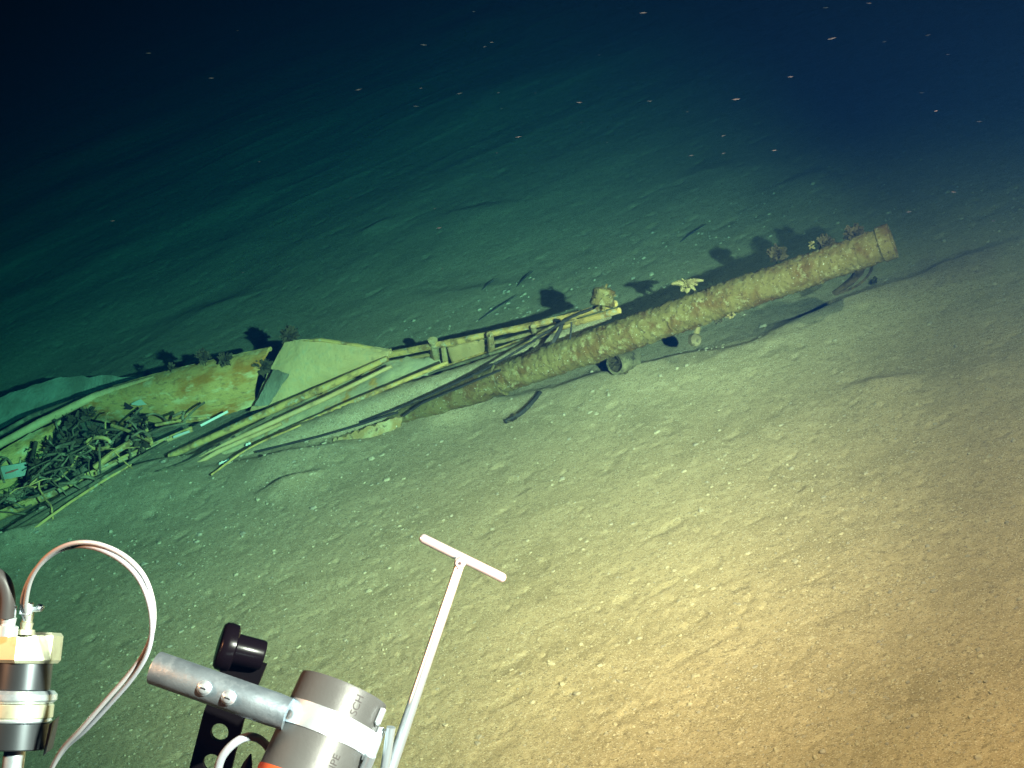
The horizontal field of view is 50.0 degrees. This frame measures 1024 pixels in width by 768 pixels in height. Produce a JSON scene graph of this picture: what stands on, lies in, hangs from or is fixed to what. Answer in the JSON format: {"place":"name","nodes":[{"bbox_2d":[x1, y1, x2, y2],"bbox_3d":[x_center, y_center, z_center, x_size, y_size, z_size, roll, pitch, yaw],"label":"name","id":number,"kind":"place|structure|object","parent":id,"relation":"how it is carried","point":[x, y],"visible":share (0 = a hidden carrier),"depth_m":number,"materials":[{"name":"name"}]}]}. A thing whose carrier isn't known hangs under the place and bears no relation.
{"place":"outdoors","nodes":[
{"label":"outdoors","id":0,"kind":"place"},
{"bbox_2d":[189,622,267,767],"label":"bracket","id":1,"kind":"object","parent":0,"point":[238,654],"visible":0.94,"depth_m":1.40,"materials":[{"name":"black plastic"}]},
{"bbox_2d":[0,603,62,767],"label":"housing","id":2,"kind":"object","parent":1,"relation":"attached to","point":[29,656],"visible":0.96,"depth_m":1.32,"materials":[{"name":"metal"}]},
{"bbox_2d":[0,569,15,618],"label":"hose","id":3,"kind":"object","parent":2,"relation":"attached to","point":[7,600],"visible":1,"depth_m":1.29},
{"bbox_2d":[20,545,154,766],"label":"thin tube","id":4,"kind":"object","parent":2,"relation":"attached to","point":[141,583],"visible":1,"depth_m":1.21,"materials":[{"name":"grey plastic"}]},
{"bbox_2d":[23,540,156,767],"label":"thin tube","id":5,"kind":"object","parent":2,"relation":"attached to","point":[128,674],"visible":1,"depth_m":1.22,"materials":[{"name":"white plastic"}]},
{"bbox_2d":[147,652,293,729],"bbox_3d":[-0.345,0.364,1.302,0.167,0.116,0.041,-7,31,22],"label":"metal tube","id":6,"kind":"object","parent":1,"relation":"attached to","point":[220,690],"visible":1,"depth_m":1.29,"materials":[{"name":"metal"}]},
{"bbox_2d":[257,670,385,767],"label":"housing","id":7,"kind":"object","parent":6,"relation":"attached to","point":[331,722],"visible":0.94,"depth_m":1.28,"materials":[{"name":"plastic"}]},
{"bbox_2d":[214,732,268,767],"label":"hose loop","id":8,"kind":"object","parent":7,"relation":"attached to","point":[235,742],"visible":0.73,"depth_m":1.32,"materials":[{"name":"grey plastic"}]},
{"bbox_2d":[360,534,505,767],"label":"sampling rod","id":9,"kind":"object","parent":7,"relation":"attached to","point":[392,753],"visible":1,"depth_m":1.36,"materials":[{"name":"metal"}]},
{"bbox_2d":[0,0,1023,767],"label":"seabed","id":10,"kind":"structure","parent":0,"point":[306,166],"depth_m":5.05,"materials":[{"name":"beige sand"}]},
{"bbox_2d":[0,420,60,493],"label":"hull panel","id":11,"kind":"object","parent":10,"relation":"on","point":[15,451],"visible":0.86,"depth_m":5.71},
{"bbox_2d":[2,492,63,530],"bbox_3d":[-2.353,0.633,5.505,0.595,0.060,0.060,-33,31,-21],"label":"batten","id":12,"kind":"object","parent":10,"relation":"on","point":[36,508],"visible":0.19,"depth_m":5.48,"materials":[{"name":"wood"}]},
{"bbox_2d":[0,471,97,520],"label":"batten","id":13,"kind":"object","parent":10,"relation":"on","point":[40,499],"visible":0.46,"depth_m":5.52,"materials":[{"name":"brown wood"}]},
{"bbox_2d":[0,387,109,435],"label":"batten","id":14,"kind":"object","parent":10,"relation":"on","point":[32,416],"visible":0.58,"depth_m":6.07,"materials":[{"name":"wood"}]},
{"bbox_2d":[0,375,147,429],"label":"panel","id":15,"kind":"object","parent":10,"relation":"on","point":[16,406],"visible":0.75,"depth_m":6.49,"materials":[{"name":"metal"}]},
{"bbox_2d":[0,409,80,437],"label":"batten","id":16,"kind":"object","parent":15,"relation":"on","point":[14,430],"visible":0.15,"depth_m":6.36,"materials":[{"name":"brown wood"}]},
{"bbox_2d":[35,464,131,527],"bbox_3d":[-2.197,0.636,5.307,0.828,0.075,0.032,-35,33,-26],"label":"strand","id":17,"kind":"object","parent":10,"relation":"on","point":[74,499],"visible":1,"depth_m":5.34},
{"bbox_2d":[15,440,167,527],"bbox_3d":[-2.141,0.551,5.396,1.001,0.079,0.066,-28,30,-15],"label":"strand","id":18,"kind":"object","parent":10,"relation":"on","point":[66,499],"visible":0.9,"depth_m":5.38},
{"bbox_2d":[0,402,204,518],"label":"cable tangle","id":19,"kind":"object","parent":10,"relation":"on","point":[107,443],"visible":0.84,"depth_m":5.57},
{"bbox_2d":[26,441,37,482],"bbox_3d":[-2.439,0.393,5.581,0.024,0.109,0.240,-15,29,8],"label":"stick","id":20,"kind":"object","parent":19,"relation":"on","point":[32,457],"visible":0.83,"depth_m":5.58,"materials":[{"name":"wood"}]},
{"bbox_2d":[62,426,75,468],"bbox_3d":[-2.262,0.322,5.605,0.027,0.103,0.338,-26,30,-11],"label":"stick","id":21,"kind":"object","parent":19,"relation":"on","point":[70,458],"visible":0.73,"depth_m":5.55,"materials":[{"name":"wood"}]},
{"bbox_2d":[0,426,192,512],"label":"strand","id":22,"kind":"object","parent":19,"relation":"on","point":[103,466],"visible":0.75,"depth_m":5.54},
{"bbox_2d":[93,439,132,469],"bbox_3d":[-1.983,0.351,5.455,0.220,0.080,0.035,-24,29,-8],"label":"stick","id":23,"kind":"object","parent":19,"relation":"on","point":[110,455],"visible":1,"depth_m":5.44,"materials":[{"name":"brown wood"}]},
{"bbox_2d":[124,423,136,442],"bbox_3d":[-1.957,0.266,5.614,0.022,0.078,0.137,2,36,34],"label":"stick","id":24,"kind":"object","parent":19,"relation":"on","point":[129,434],"visible":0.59,"depth_m":5.61,"materials":[{"name":"wood"}]},
{"bbox_2d":[110,424,152,443],"bbox_3d":[-1.939,0.251,5.599,0.340,0.067,0.022,8,39,40],"label":"stick","id":25,"kind":"object","parent":19,"relation":"on","point":[131,432],"visible":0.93,"depth_m":5.60,"materials":[{"name":"brown wood"}]},
{"bbox_2d":[142,424,153,445],"bbox_3d":[-1.851,0.257,5.584,0.023,0.078,0.132,-27,30,-12],"label":"stick","id":26,"kind":"object","parent":19,"relation":"on","point":[146,430],"visible":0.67,"depth_m":5.57,"materials":[{"name":"wood"}]},
{"bbox_2d":[155,416,209,425],"bbox_3d":[-1.675,0.189,5.582,0.295,0.044,0.018,-13,30,12],"label":"stick","id":27,"kind":"object","parent":19,"relation":"on","point":[180,420],"visible":0.95,"depth_m":5.58,"materials":[{"name":"wood"}]},
{"bbox_2d":[98,429,192,470],"bbox_3d":[-1.882,0.344,5.604,0.560,0.072,0.033,-19,29,3],"label":"batten","id":28,"kind":"object","parent":10,"relation":"on","point":[133,455],"visible":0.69,"depth_m":5.59,"materials":[{"name":"brown wood"}]},
{"bbox_2d":[79,347,271,426],"bbox_3d":[-1.794,0.062,5.761,1.245,0.250,0.218,-9,31,18],"label":"hull panel","id":29,"kind":"object","parent":10,"relation":"on","point":[214,386],"visible":0.83,"depth_m":5.65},
{"bbox_2d":[0,376,153,448],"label":"batten","id":30,"kind":"object","parent":29,"relation":"on","point":[38,423],"visible":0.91,"depth_m":5.87,"materials":[{"name":"wood"}]},
{"bbox_2d":[167,362,176,371],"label":"encrusting growth","id":31,"kind":"object","parent":29,"relation":"on","point":[171,364],"visible":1,"depth_m":5.73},
{"bbox_2d":[194,348,211,365],"bbox_3d":[-1.580,-0.143,5.622,0.084,0.086,0.078,-30,30,-17],"label":"encrusting growth","id":32,"kind":"object","parent":29,"relation":"on","point":[202,354],"visible":1,"depth_m":5.60,"materials":[{"name":"grey plant"}]},
{"bbox_2d":[217,352,233,366],"bbox_3d":[-1.458,-0.127,5.586,0.086,0.090,0.079,5,37,37],"label":"encrusting growth","id":33,"kind":"object","parent":29,"relation":"on","point":[224,359],"visible":1,"depth_m":5.57,"materials":[{"name":"grey plant"}]},
{"bbox_2d":[173,430,189,437],"bbox_3d":[-1.664,0.253,5.528,0.113,0.034,0.012,-8,31,20],"label":"slat","id":34,"kind":"object","parent":10,"relation":"on","point":[180,434],"visible":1,"depth_m":5.52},
{"bbox_2d":[153,416,271,472],"bbox_3d":[-1.452,0.308,5.314,0.649,0.080,0.061,-19,29,1],"label":"strand","id":35,"kind":"object","parent":10,"relation":"on","point":[220,443],"visible":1,"depth_m":5.30},
{"bbox_2d":[200,410,228,426],"bbox_3d":[-1.495,0.174,5.517,0.154,0.034,0.013,-21,29,-2],"label":"slat","id":36,"kind":"object","parent":10,"relation":"on","point":[214,418],"visible":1,"depth_m":5.51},
{"bbox_2d":[211,424,300,474],"bbox_3d":[-1.218,0.305,5.216,0.478,0.060,0.044,-24,29,-7],"label":"strand","id":37,"kind":"object","parent":10,"relation":"on","point":[250,447],"visible":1,"depth_m":5.22},
{"bbox_2d":[168,356,388,456],"bbox_3d":[-1.164,0.118,5.429,1.244,0.208,0.044,-16,29,7],"label":"rod","id":38,"kind":"object","parent":10,"relation":"on","point":[289,402],"visible":1,"depth_m":5.41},
{"bbox_2d":[193,365,392,456],"bbox_3d":[-1.129,0.170,5.327,1.222,0.186,0.040,-17,29,5],"label":"rod","id":39,"kind":"object","parent":10,"relation":"on","point":[304,407],"visible":0.89,"depth_m":5.29,"materials":[{"name":"metal"}]},
{"bbox_2d":[196,355,441,453],"bbox_3d":[-0.986,0.128,5.391,1.405,0.166,0.202,-19,29,2],"label":"plank","id":40,"kind":"object","parent":10,"relation":"on","point":[407,366],"visible":0.5,"depth_m":5.37,"materials":[{"name":"wood"}]},
{"bbox_2d":[197,422,281,461],"bbox_3d":[-1.371,0.309,5.351,0.565,0.095,0.030,-18,29,3],"label":"rod","id":41,"kind":"object","parent":40,"relation":"on","point":[234,444],"visible":0.89,"depth_m":5.33,"materials":[{"name":"brown wood"}]},
{"bbox_2d":[250,338,390,410],"bbox_3d":[-0.976,-0.084,5.523,0.850,0.270,0.248,-13,30,12],"label":"plate","id":42,"kind":"object","parent":10,"relation":"on","point":[300,366],"visible":0.91,"depth_m":5.48,"materials":[{"name":"beige metal"}]},
{"bbox_2d":[251,358,272,377],"bbox_3d":[-1.262,-0.085,5.565,0.113,0.109,0.112,-20,29,0],"label":"encrusting growth","id":43,"kind":"object","parent":42,"relation":"on","point":[265,367],"visible":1,"depth_m":5.54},
{"bbox_2d":[279,325,299,343],"bbox_3d":[-1.133,-0.243,5.587,0.110,0.114,0.106,-3,33,28],"label":"encrusting growth","id":44,"kind":"object","parent":42,"relation":"on","point":[289,333],"visible":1,"depth_m":5.57,"materials":[{"name":"grey plant"}]},
{"bbox_2d":[362,344,392,354],"bbox_3d":[-0.680,-0.165,5.388,0.212,0.051,0.044,4,37,37],"label":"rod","id":45,"kind":"object","parent":42,"relation":"on","point":[374,349],"visible":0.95,"depth_m":5.35,"materials":[{"name":"beige metal"}]},
{"bbox_2d":[255,411,397,452],"bbox_3d":[-0.877,0.232,5.160,0.749,0.051,0.028,-13,30,13],"label":"cable","id":46,"kind":"object","parent":10,"relation":"on","point":[336,431],"visible":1,"depth_m":5.15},
{"bbox_2d":[255,361,448,441],"bbox_3d":[-0.775,0.098,5.240,1.041,0.156,0.041,-15,29,8],"label":"rod","id":47,"kind":"object","parent":10,"relation":"on","point":[391,385],"visible":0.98,"depth_m":5.19,"materials":[{"name":"beige metal"}]},
{"bbox_2d":[332,415,401,440],"bbox_3d":[-0.674,0.224,5.127,0.364,0.071,0.052,-15,29,9],"label":"plank","id":48,"kind":"object","parent":10,"relation":"on","point":[382,427],"visible":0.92,"depth_m":5.11,"materials":[{"name":"beige wood"}]},
{"bbox_2d":[232,316,611,455],"bbox_3d":[-0.499,0.029,5.167,2.065,0.352,0.204,-14,30,11],"label":"spar","id":49,"kind":"object","parent":10,"relation":"on","point":[348,415],"visible":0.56,"depth_m":5.16,"materials":[{"name":"wood"}]},
{"bbox_2d":[358,318,565,422],"bbox_3d":[-0.248,-0.042,4.937,1.112,0.320,0.041,-11,30,16],"label":"cable","id":50,"kind":"object","parent":49,"relation":"attached to","point":[478,372],"visible":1,"depth_m":4.93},
{"bbox_2d":[428,328,555,374],"bbox_3d":[-0.151,-0.134,5.147,0.857,0.232,0.035,-4,33,27],"label":"rod","id":51,"kind":"object","parent":49,"relation":"on","point":[482,356],"visible":0.8,"depth_m":5.12,"materials":[{"name":"beige wood"}]},
{"bbox_2d":[478,295,517,320],"bbox_3d":[-0.084,-0.398,5.843,0.273,0.041,0.008,-26,30,-11],"label":"twig","id":52,"kind":"object","parent":10,"relation":"on","point":[497,307],"visible":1,"depth_m":5.84,"materials":[{"name":"black wood"}]},
{"bbox_2d":[389,284,620,371],"bbox_3d":[-0.086,-0.231,5.058,1.346,0.460,0.122,1,35,33],"label":"boom frame","id":53,"kind":"object","parent":10,"relation":"on","point":[464,348],"visible":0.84,"depth_m":5.09,"materials":[{"name":"beige metal"}]},
{"bbox_2d":[560,306,596,324],"bbox_3d":[0.323,-0.309,4.728,0.267,0.082,0.017,-8,31,21],"label":"cable","id":54,"kind":"object","parent":53,"relation":"attached to","point":[580,313],"visible":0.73,"depth_m":4.74,"materials":[{"name":"black rubber"}]},
{"bbox_2d":[507,413,517,422],"bbox_3d":[0.002,0.160,4.846,0.053,0.049,0.046,-12,30,14],"label":"wreck fragment","id":55,"kind":"object","parent":10,"relation":"on","point":[515,418],"visible":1,"depth_m":4.84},
{"bbox_2d":[505,391,541,423],"bbox_3d":[0.061,0.105,4.886,0.235,0.034,0.057,-37,33,-28],"label":"cable","id":56,"kind":"object","parent":10,"relation":"on","point":[528,405],"visible":1,"depth_m":4.86,"materials":[{"name":"black rubber"}]},
{"bbox_2d":[606,349,640,374],"bbox_3d":[0.492,-0.100,4.840,0.145,0.137,0.104,-38,34,-30],"label":"drum","id":57,"kind":"object","parent":10,"relation":"on","point":[624,363],"visible":0.77,"depth_m":4.81,"materials":[{"name":"beige metal"}]},
{"bbox_2d":[381,223,898,422],"bbox_3d":[0.404,-0.186,4.667,2.401,0.608,0.159,-9,31,20],"label":"mast","id":58,"kind":"object","parent":10,"relation":"on","point":[856,256],"visible":0.99,"depth_m":4.48,"materials":[{"name":"brown wood"}]},
{"bbox_2d":[402,369,500,416],"bbox_3d":[-0.276,0.043,4.924,0.537,0.169,0.015,-9,31,20],"label":"cable","id":59,"kind":"object","parent":58,"relation":"attached to","point":[452,390],"visible":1,"depth_m":4.90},
{"bbox_2d":[549,318,562,344],"bbox_3d":[0.099,-0.097,4.878,0.339,0.306,0.169,-10,30,17],"label":"cable","id":60,"kind":"object","parent":58,"relation":"hanging from","point":[557,334],"visible":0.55,"depth_m":4.77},
{"bbox_2d":[569,322,572,338],"bbox_3d":[0.239,-0.164,4.750,0.098,0.205,0.057,-10,31,18],"label":"cable","id":61,"kind":"object","parent":58,"relation":"hanging from","point":[570,330],"visible":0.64,"depth_m":4.70,"materials":[{"name":"grey rubber"}]},
{"bbox_2d":[671,278,703,292],"bbox_3d":[0.735,-0.415,4.581,0.133,0.063,0.062,-20,29,0],"label":"spiny growth","id":62,"kind":"object","parent":58,"relation":"on","point":[686,285],"visible":0.99,"depth_m":4.57,"materials":[{"name":"yellow plant"}]},
{"bbox_2d":[688,327,701,345],"bbox_3d":[0.762,-0.203,4.546,0.048,0.089,0.085,14,43,45],"label":"pulley block","id":63,"kind":"object","parent":58,"relation":"hanging from","point":[694,339],"depth_m":4.53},
{"bbox_2d":[725,312,735,318],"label":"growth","id":64,"kind":"object","parent":58,"relation":"on","point":[729,316],"visible":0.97,"depth_m":4.41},
{"bbox_2d":[766,243,788,262],"bbox_3d":[1.064,-0.521,4.399,0.092,0.083,0.077,-20,29,0],"label":"encrusting growth","id":65,"kind":"object","parent":58,"relation":"attached to","point":[775,252],"visible":0.99,"depth_m":4.38,"materials":[{"name":"grey plant"}]},
{"bbox_2d":[809,241,814,248],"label":"encrusting growth","id":66,"kind":"object","parent":58,"relation":"attached to","point":[812,243],"visible":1,"depth_m":4.33,"materials":[{"name":"plant"}]},
{"bbox_2d":[816,233,834,248],"bbox_3d":[1.219,-0.547,4.258,0.070,0.075,0.074,-20,29,0],"label":"encrusting growth","id":67,"kind":"object","parent":58,"relation":"attached to","point":[822,239],"visible":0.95,"depth_m":4.25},
{"bbox_2d":[843,223,866,239],"bbox_3d":[1.306,-0.572,4.183,0.085,0.077,0.077,-20,29,0],"label":"encrusting growth","id":68,"kind":"object","parent":58,"relation":"attached to","point":[853,231],"visible":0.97,"depth_m":4.17,"materials":[{"name":"grey plant"}]},
{"bbox_2d":[680,224,705,241],"bbox_3d":[0.965,-0.805,5.879,0.186,0.037,0.008,-26,30,-11],"label":"twig","id":69,"kind":"object","parent":10,"relation":"on","point":[692,232],"visible":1,"depth_m":5.87,"materials":[{"name":"wood"}]},
{"bbox_2d":[871,276,877,283],"bbox_3d":[1.617,-0.461,4.903,0.033,0.033,0.026,-20,29,0],"label":"wreck fragment","id":70,"kind":"object","parent":10,"relation":"on","point":[873,281],"visible":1,"depth_m":4.90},
{"bbox_2d":[0,108,1023,767],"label":"gravel","id":71,"kind":"structure","parent":0,"point":[910,636],"depth_m":3.72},
{"bbox_2d":[112,3,993,279],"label":"marine snow","id":72,"kind":"structure","parent":0,"point":[649,101],"depth_m":2.75,"materials":[{"name":"white"}]}
]}

